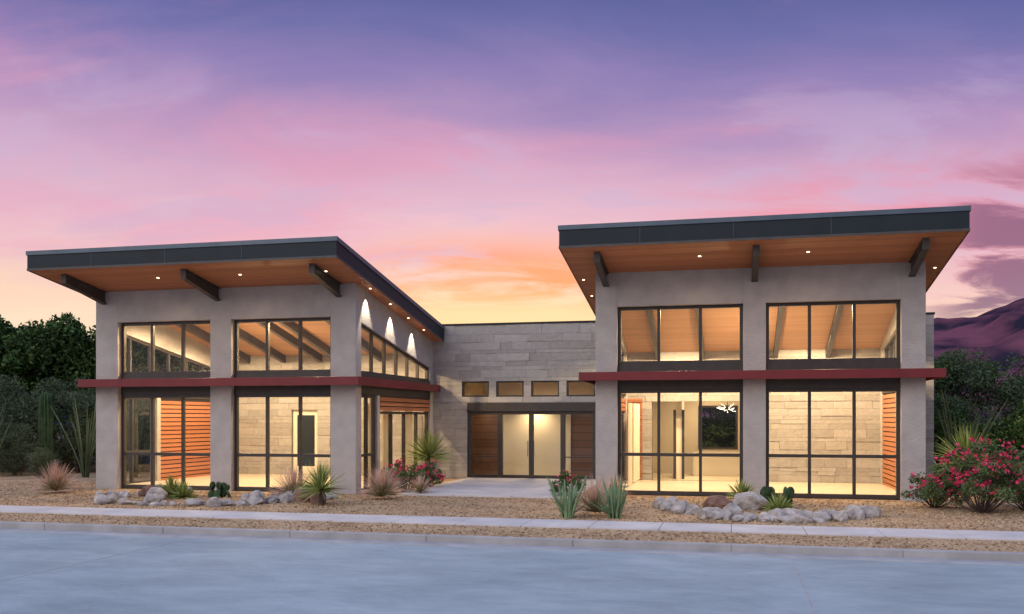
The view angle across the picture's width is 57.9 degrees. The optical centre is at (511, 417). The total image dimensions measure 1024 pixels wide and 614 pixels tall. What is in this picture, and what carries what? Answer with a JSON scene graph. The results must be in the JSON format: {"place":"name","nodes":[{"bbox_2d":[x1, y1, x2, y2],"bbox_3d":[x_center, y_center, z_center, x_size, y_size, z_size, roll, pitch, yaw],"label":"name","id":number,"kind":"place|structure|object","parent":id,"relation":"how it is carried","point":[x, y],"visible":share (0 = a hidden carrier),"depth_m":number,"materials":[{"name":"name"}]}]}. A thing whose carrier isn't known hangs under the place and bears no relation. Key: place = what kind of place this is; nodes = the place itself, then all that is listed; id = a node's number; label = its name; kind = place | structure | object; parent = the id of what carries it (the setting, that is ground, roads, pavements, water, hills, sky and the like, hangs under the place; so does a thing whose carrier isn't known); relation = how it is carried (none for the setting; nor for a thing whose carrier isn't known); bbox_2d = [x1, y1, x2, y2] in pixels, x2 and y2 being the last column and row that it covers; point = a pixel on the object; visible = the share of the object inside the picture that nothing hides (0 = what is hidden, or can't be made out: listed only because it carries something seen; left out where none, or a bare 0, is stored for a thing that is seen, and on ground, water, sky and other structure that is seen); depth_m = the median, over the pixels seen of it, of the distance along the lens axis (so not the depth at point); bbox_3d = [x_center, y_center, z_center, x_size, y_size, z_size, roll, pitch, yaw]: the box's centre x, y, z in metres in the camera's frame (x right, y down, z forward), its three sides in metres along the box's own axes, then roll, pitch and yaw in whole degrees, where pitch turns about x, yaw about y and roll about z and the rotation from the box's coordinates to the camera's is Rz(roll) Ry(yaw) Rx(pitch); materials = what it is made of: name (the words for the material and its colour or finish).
{"place":"outdoors","nodes":[
{"label":"outdoors","id":0,"kind":"place"},
{"bbox_2d":[398,477,595,498],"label":"entry path","id":1,"kind":"structure","parent":0,"point":[506,487],"depth_m":30.63,"materials":[{"name":"concrete"}]},
{"bbox_2d":[0,531,1023,613],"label":"road","id":2,"kind":"structure","parent":0,"point":[211,576],"depth_m":14.24,"materials":[{"name":"grey asphalt"}]},
{"bbox_2d":[0,422,1023,551],"bbox_3d":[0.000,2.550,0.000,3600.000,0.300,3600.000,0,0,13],"label":"ground","id":3,"kind":"structure","parent":0,"point":[26,475],"depth_m":22.47,"materials":[{"name":"brown gravel"}]},
{"bbox_2d":[0,398,10,424],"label":"ocotillo plant","id":4,"kind":"object","parent":3,"relation":"on","point":[2,411],"visible":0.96,"depth_m":38.46,"materials":[{"name":"green plant"}]},
{"bbox_2d":[0,402,12,447],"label":"ocotillo plant","id":5,"kind":"object","parent":3,"relation":"on","point":[7,427],"visible":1,"depth_m":37.39,"materials":[{"name":"green plant"}]},
{"bbox_2d":[0,373,38,472],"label":"feathery acacia tree","id":6,"kind":"object","parent":3,"relation":"on","point":[11,395],"visible":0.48,"depth_m":40.88,"materials":[{"name":"green plant"}]},
{"bbox_2d":[0,314,40,439],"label":"evergreen tree","id":7,"kind":"object","parent":3,"relation":"on","point":[5,326],"visible":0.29,"depth_m":43.44,"materials":[{"name":"green plant"}]},
{"bbox_2d":[0,422,46,475],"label":"bush","id":8,"kind":"object","parent":3,"relation":"on","point":[14,461],"visible":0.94,"depth_m":38.23,"materials":[{"name":"plant"}]},
{"bbox_2d":[23,446,61,477],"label":"bush","id":9,"kind":"object","parent":3,"relation":"on","point":[40,458],"visible":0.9,"depth_m":36.54,"materials":[{"name":"green plant"}]},
{"bbox_2d":[38,392,53,474],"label":"saguaro cactus","id":10,"kind":"object","parent":3,"relation":"on","point":[45,424],"visible":0.77,"depth_m":38.55,"materials":[{"name":"green plant"}]},
{"bbox_2d":[0,311,95,460],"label":"evergreen tree","id":11,"kind":"object","parent":3,"relation":"on","point":[49,349],"visible":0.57,"depth_m":43.57,"materials":[{"name":"green plant"}]},
{"bbox_2d":[0,375,95,471],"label":"feathery acacia tree","id":12,"kind":"object","parent":3,"relation":"on","point":[81,402],"visible":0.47,"depth_m":40.37,"materials":[{"name":"green plant"}]},
{"bbox_2d":[22,460,82,491],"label":"red tipped grass","id":13,"kind":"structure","parent":3,"relation":"on","point":[56,476],"depth_m":29.32,"materials":[{"name":"plant"}]},
{"bbox_2d":[50,396,95,477],"bbox_3d":[-17.265,0.604,37.213,2.369,3.593,1.857,0,0,38],"label":"ocotillo plant","id":14,"kind":"object","parent":3,"relation":"on","point":[85,471],"visible":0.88,"depth_m":37.00,"materials":[{"name":"green plant"}]},
{"bbox_2d":[53,411,95,472],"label":"blue flowering sage","id":15,"kind":"object","parent":3,"relation":"on","point":[64,424],"visible":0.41,"depth_m":40.10,"materials":[{"name":"grey plant"}]},
{"bbox_2d":[57,325,180,465],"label":"evergreen tree","id":16,"kind":"object","parent":3,"relation":"on","point":[140,357],"visible":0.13,"depth_m":43.79,"materials":[{"name":"green plant"}]},
{"bbox_2d":[88,395,149,470],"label":"feathery acacia tree","id":17,"kind":"object","parent":3,"relation":"on","point":[146,463],"visible":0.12,"depth_m":40.26,"materials":[{"name":"green plant"}]},
{"bbox_2d":[126,400,149,476],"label":"ocotillo plant","id":18,"kind":"object","parent":3,"relation":"on","point":[136,466],"visible":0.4,"depth_m":37.45,"materials":[{"name":"green plant"}]},
{"bbox_2d":[154,476,187,497],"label":"yucca plant","id":19,"kind":"object","parent":3,"relation":"on","point":[171,485],"visible":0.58,"depth_m":27.93,"materials":[{"name":"green plant"}]},
{"bbox_2d":[137,398,205,449],"bbox_3d":[-14.349,0.548,40.813,4.033,3.954,4.339,0,0,21],"label":"feathery acacia tree","id":20,"kind":"object","parent":3,"relation":"on","point":[147,426],"visible":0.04,"depth_m":39.71,"materials":[{"name":"green plant"}]},
{"bbox_2d":[144,356,209,415],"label":"evergreen tree","id":21,"kind":"object","parent":3,"relation":"on","point":[192,367],"visible":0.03,"depth_m":44.80,"materials":[{"name":"green plant"}]},
{"bbox_2d":[168,480,198,498],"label":"yucca plant","id":22,"kind":"object","parent":3,"relation":"on","point":[182,491],"visible":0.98,"depth_m":27.53,"materials":[{"name":"green plant"}]},
{"bbox_2d":[94,484,337,506],"bbox_3d":[-8.868,2.295,26.748,7.030,0.560,3.932,0,0,13],"label":"rock border","id":23,"kind":"object","parent":3,"relation":"on","point":[155,496],"visible":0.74,"depth_m":25.60,"materials":[{"name":"grey stone"}]},
{"bbox_2d":[208,481,230,497],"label":"prickly pear cactus","id":24,"kind":"object","parent":3,"relation":"on","point":[222,489],"visible":0.94,"depth_m":27.79,"materials":[{"name":"green plant"}]},
{"bbox_2d":[132,474,414,491],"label":"pavilion floor","id":25,"kind":"structure","parent":3,"relation":"on","point":[252,480],"depth_m":33.91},
{"bbox_2d":[96,283,432,493],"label":"pavilion stucco walls","id":26,"kind":"structure","parent":25,"relation":"on","point":[352,309],"depth_m":30.28,"materials":[{"name":"grey paint"}]},
{"bbox_2d":[26,236,444,341],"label":"pavilion mono pitch roof","id":27,"kind":"structure","parent":26,"relation":"on","point":[269,262],"depth_m":28.43,"materials":[{"name":"brown wood"}]},
{"bbox_2d":[61,264,381,362],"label":"pavilion steel beams","id":28,"kind":"structure","parent":27,"relation":"attached to","point":[327,281],"depth_m":33.49,"materials":[{"name":"black metal"}]},
{"bbox_2d":[78,376,439,391],"bbox_3d":[-8.634,-1.140,33.673,9.990,0.260,8.250,0,0,13],"label":"pavilion red steel canopy","id":29,"kind":"object","parent":26,"relation":"attached to","point":[255,381],"visible":0.81,"depth_m":29.78,"materials":[{"name":"red metal"}]},
{"bbox_2d":[121,317,427,491],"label":"pavilion window frames","id":30,"kind":"structure","parent":26,"relation":"in","point":[183,393],"depth_m":30.75,"materials":[{"name":"black metal"}]},
{"bbox_2d":[167,321,398,355],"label":"pavilion cedar ceiling","id":31,"kind":"structure","parent":26,"relation":"attached to","point":[320,330],"depth_m":35.49,"materials":[{"name":"brown wood"}]},
{"bbox_2d":[368,403,412,479],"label":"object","id":32,"kind":"object","parent":26,"relation":"attached to","point":[409,427],"visible":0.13,"depth_m":33.82,"materials":[{"name":"beige paint"}]},
{"bbox_2d":[161,396,429,480],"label":"pavilion cedar slat panels","id":33,"kind":"object","parent":25,"relation":"on","point":[197,425],"visible":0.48,"depth_m":35.54,"materials":[{"name":"orange wood"}]},
{"bbox_2d":[264,463,311,496],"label":"red tipped grass","id":34,"kind":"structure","parent":3,"relation":"on","point":[289,487],"depth_m":27.07,"materials":[{"name":"plant"}]},
{"bbox_2d":[281,485,325,503],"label":"boulders","id":35,"kind":"object","parent":3,"relation":"on","point":[288,498],"visible":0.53,"depth_m":26.08,"materials":[{"name":"grey stone"}]},
{"bbox_2d":[292,460,349,505],"bbox_3d":[-5.214,1.757,25.244,1.703,1.287,1.702,0,0,13],"label":"yucca plant","id":36,"kind":"object","parent":3,"relation":"on","point":[320,485],"visible":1,"depth_m":25.22,"materials":[{"name":"green plant"}]},
{"bbox_2d":[351,463,408,498],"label":"red tipped grass","id":37,"kind":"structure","parent":3,"relation":"on","point":[384,487],"depth_m":27.11,"materials":[{"name":"plant"}]},
{"bbox_2d":[383,458,429,491],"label":"flowering bougainvillea","id":38,"kind":"object","parent":3,"relation":"on","point":[406,474],"visible":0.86,"depth_m":29.34,"materials":[{"name":"green plant"}]},
{"bbox_2d":[405,476,437,493],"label":"red tipped grass","id":39,"kind":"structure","parent":3,"relation":"on","point":[419,486],"depth_m":28.68,"materials":[{"name":"plant"}]},
{"bbox_2d":[410,458,445,486],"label":"flowering bougainvillea","id":40,"kind":"object","parent":3,"relation":"on","point":[437,478],"visible":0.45,"depth_m":31.22,"materials":[{"name":"green plant"}]},
{"bbox_2d":[405,428,455,484],"bbox_3d":[-2.937,1.347,32.518,2.063,2.106,2.094,0,0,13],"label":"yucca plant","id":41,"kind":"object","parent":3,"relation":"on","point":[428,451],"visible":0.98,"depth_m":32.42,"materials":[{"name":"green plant"}]},
{"bbox_2d":[0,521,1023,565],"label":"kerb","id":42,"kind":"structure","parent":3,"relation":"on","point":[875,554],"depth_m":18.04,"materials":[{"name":"concrete"}]},
{"bbox_2d":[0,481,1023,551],"bbox_3d":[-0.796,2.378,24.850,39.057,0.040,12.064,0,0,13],"label":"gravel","id":43,"kind":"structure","parent":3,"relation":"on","point":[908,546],"depth_m":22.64,"materials":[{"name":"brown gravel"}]},
{"bbox_2d":[548,470,586,494],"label":"flowering bougainvillea","id":44,"kind":"object","parent":3,"relation":"on","point":[563,476],"visible":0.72,"depth_m":27.92,"materials":[{"name":"green plant"}]},
{"bbox_2d":[546,476,595,518],"bbox_3d":[1.342,1.884,22.104,1.092,1.032,1.052,0,0,-16],"label":"slipper cactus","id":45,"kind":"object","parent":3,"relation":"on","point":[567,509],"visible":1,"depth_m":21.95,"materials":[{"name":"green plant"}]},
{"bbox_2d":[239,314,933,483],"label":"limestone wall","id":46,"kind":"structure","parent":3,"relation":"on","point":[561,353],"depth_m":35.63,"materials":[{"name":"beige stone"}]},
{"bbox_2d":[462,380,595,478],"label":"entry door frames","id":47,"kind":"structure","parent":46,"relation":"attached to","point":[562,409],"depth_m":35.81,"materials":[{"name":"black metal"}]},
{"bbox_2d":[442,312,934,325],"bbox_3d":[5.933,-3.655,34.733,18.330,0.069,0.470,0,0,13],"label":"parapet coping","id":48,"kind":"object","parent":46,"relation":"on","point":[590,321],"visible":0.29,"depth_m":35.78,"materials":[{"name":"black metal"}]},
{"bbox_2d":[567,474,625,513],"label":"red tipped grass","id":49,"kind":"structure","parent":3,"relation":"on","point":[593,494],"depth_m":22.64,"materials":[{"name":"plant"}]},
{"bbox_2d":[465,382,739,480],"bbox_3d":[1.706,-0.350,38.211,28.100,5.700,4.450,0,0,13],"label":"room shell","id":50,"kind":"object","parent":3,"relation":"on","point":[666,424],"visible":0.09,"depth_m":39.12,"materials":[{"name":"beige paint"}]},
{"bbox_2d":[293,399,739,478],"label":"room fittings","id":51,"kind":"object","parent":50,"relation":"attached to","point":[546,440],"visible":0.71,"depth_m":37.12,"materials":[{"name":"brown wood"}]},
{"bbox_2d":[718,401,735,412],"bbox_3d":[8.441,-1.070,36.276,0.597,1.761,0.836,0,0,-19],"label":"twig chandelier","id":52,"kind":"object","parent":50,"relation":"hanging from","point":[727,408],"visible":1,"depth_m":36.32,"materials":[{"name":"white metal"}]},
{"bbox_2d":[595,474,629,494],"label":"red tipped grass","id":53,"kind":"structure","parent":3,"relation":"on","point":[617,482],"depth_m":27.63,"materials":[{"name":"plant"}]},
{"bbox_2d":[592,473,635,518],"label":"slipper cactus","id":54,"kind":"object","parent":3,"relation":"on","point":[614,509],"visible":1,"depth_m":21.97,"materials":[{"name":"green plant"}]},
{"bbox_2d":[702,409,735,446],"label":"evergreen shrub","id":55,"kind":"object","parent":3,"relation":"on","point":[718,432],"visible":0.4,"depth_m":39.98,"materials":[{"name":"green plant"}]},
{"bbox_2d":[702,408,735,422],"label":"mesquite tree","id":56,"kind":"object","parent":3,"relation":"on","point":[709,411],"visible":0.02,"depth_m":42.05,"materials":[{"name":"green plant"}]},
{"bbox_2d":[725,479,758,500],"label":"yucca plant","id":57,"kind":"object","parent":3,"relation":"on","point":[741,488],"visible":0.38,"depth_m":26.10,"materials":[{"name":"green plant"}]},
{"bbox_2d":[653,491,882,523],"bbox_3d":[6.317,2.250,23.118,5.763,0.671,4.215,0,0,13],"label":"rock border","id":58,"kind":"object","parent":3,"relation":"on","point":[719,507],"visible":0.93,"depth_m":22.03,"materials":[{"name":"grey stone"}]},
{"bbox_2d":[760,486,794,507],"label":"prickly pear cactus","id":59,"kind":"object","parent":3,"relation":"on","point":[788,492],"visible":0.66,"depth_m":24.42,"materials":[{"name":"green plant"}]},
{"bbox_2d":[762,492,796,511],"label":"yucca plant","id":60,"kind":"object","parent":3,"relation":"on","point":[778,502],"visible":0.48,"depth_m":23.14,"materials":[{"name":"green plant"}]},
{"bbox_2d":[900,472,972,507],"bbox_3d":[11.385,1.932,24.640,1.750,0.958,1.701,0,0,-5],"label":"flowering bougainvillea","id":61,"kind":"object","parent":3,"relation":"on","point":[950,492],"visible":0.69,"depth_m":24.34,"materials":[{"name":"green plant"}]},
{"bbox_2d":[934,408,991,480],"bbox_3d":[16.476,1.050,35.706,3.614,2.934,3.261,0,0,31],"label":"evergreen shrub","id":62,"kind":"object","parent":3,"relation":"on","point":[938,430],"visible":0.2,"depth_m":35.04,"materials":[{"name":"green plant"}]},
{"bbox_2d":[928,425,999,501],"bbox_3d":[12.998,1.250,26.508,2.043,2.299,2.073,0,0,-34],"label":"yucca plant","id":63,"kind":"object","parent":3,"relation":"on","point":[961,442],"visible":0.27,"depth_m":26.50,"materials":[{"name":"green plant"}]},
{"bbox_2d":[919,437,1023,512],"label":"flowering bougainvillea","id":64,"kind":"object","parent":3,"relation":"on","point":[987,471],"visible":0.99,"depth_m":23.19,"materials":[{"name":"green plant"}]},
{"bbox_2d":[936,389,1007,478],"bbox_3d":[15.113,0.717,30.595,2.336,3.366,1.451,0,0,13],"label":"ocotillo plant","id":65,"kind":"object","parent":3,"relation":"on","point":[948,430],"visible":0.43,"depth_m":30.45,"materials":[{"name":"green plant"}]},
{"bbox_2d":[934,346,1023,448],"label":"mesquite tree","id":66,"kind":"object","parent":3,"relation":"on","point":[977,381],"visible":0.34,"depth_m":38.01,"materials":[{"name":"green plant"}]},
{"bbox_2d":[974,399,1023,474],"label":"evergreen shrub","id":67,"kind":"object","parent":3,"relation":"on","point":[1010,431],"visible":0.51,"depth_m":33.23,"materials":[{"name":"green plant"}]},
{"bbox_2d":[974,445,1023,510],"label":"flowering bougainvillea","id":68,"kind":"object","parent":3,"relation":"on","point":[1019,499],"visible":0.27,"depth_m":23.62,"materials":[{"name":"green plant"}]},
{"bbox_2d":[980,351,1023,423],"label":"mesquite tree","id":69,"kind":"object","parent":3,"relation":"on","point":[1006,412],"visible":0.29,"depth_m":39.17,"materials":[{"name":"green plant"}]},
{"bbox_2d":[0,505,1023,540],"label":"sidewalk","id":70,"kind":"structure","parent":0,"point":[790,530],"depth_m":20.68,"materials":[{"name":"concrete"}]},
{"bbox_2d":[0,0,1023,339],"label":"sky","id":71,"kind":"structure","parent":0,"point":[448,144],"materials":[{"name":"purple"}]},
{"bbox_2d":[622,480,898,499],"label":"pavilion floor","id":72,"kind":"structure","parent":0,"point":[798,487],"depth_m":31.00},
{"bbox_2d":[622,392,894,489],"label":"pavilion cedar slat panels","id":73,"kind":"object","parent":72,"relation":"on","point":[888,466],"visible":0.62,"depth_m":31.21,"materials":[{"name":"orange wood"}]},
{"bbox_2d":[596,261,925,500],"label":"pavilion stucco walls","id":74,"kind":"structure","parent":72,"relation":"on","point":[849,282],"depth_m":27.66,"materials":[{"name":"grey paint"}]},
{"bbox_2d":[628,403,639,485],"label":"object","id":75,"kind":"object","parent":74,"relation":"attached to","point":[633,439],"visible":1,"depth_m":32.64,"materials":[{"name":"beige paint"}]},
{"bbox_2d":[618,300,899,498],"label":"pavilion window frames","id":76,"kind":"structure","parent":74,"relation":"in","point":[809,386],"depth_m":27.78,"materials":[{"name":"black metal"}]},
{"bbox_2d":[887,342,893,357],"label":"pavilion glazing","id":77,"kind":"structure","parent":76,"relation":"in","point":[892,350],"depth_m":31.46,"materials":[{"name":"clear glass"}]},
{"bbox_2d":[622,304,895,352],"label":"pavilion cedar ceiling","id":78,"kind":"structure","parent":74,"relation":"attached to","point":[679,331],"depth_m":31.96,"materials":[{"name":"brown wood"}]},
{"bbox_2d":[579,368,945,384],"bbox_3d":[7.894,-1.260,30.476,10.410,0.260,6.850,0,0,13],"label":"pavilion red steel canopy","id":79,"kind":"object","parent":74,"relation":"attached to","point":[928,374],"visible":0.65,"depth_m":27.08,"materials":[{"name":"red metal"}]},
{"bbox_2d":[558,205,970,315],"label":"pavilion mono pitch roof","id":80,"kind":"structure","parent":74,"relation":"on","point":[862,237],"depth_m":25.82,"materials":[{"name":"brown wood"}]},
{"bbox_2d":[594,238,928,359],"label":"pavilion steel beams","id":81,"kind":"structure","parent":80,"relation":"attached to","point":[918,255],"depth_m":29.48,"materials":[{"name":"black metal"}]},
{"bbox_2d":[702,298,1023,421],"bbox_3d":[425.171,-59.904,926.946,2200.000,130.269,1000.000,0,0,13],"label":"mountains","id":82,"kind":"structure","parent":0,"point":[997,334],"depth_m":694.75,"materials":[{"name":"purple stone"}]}
]}

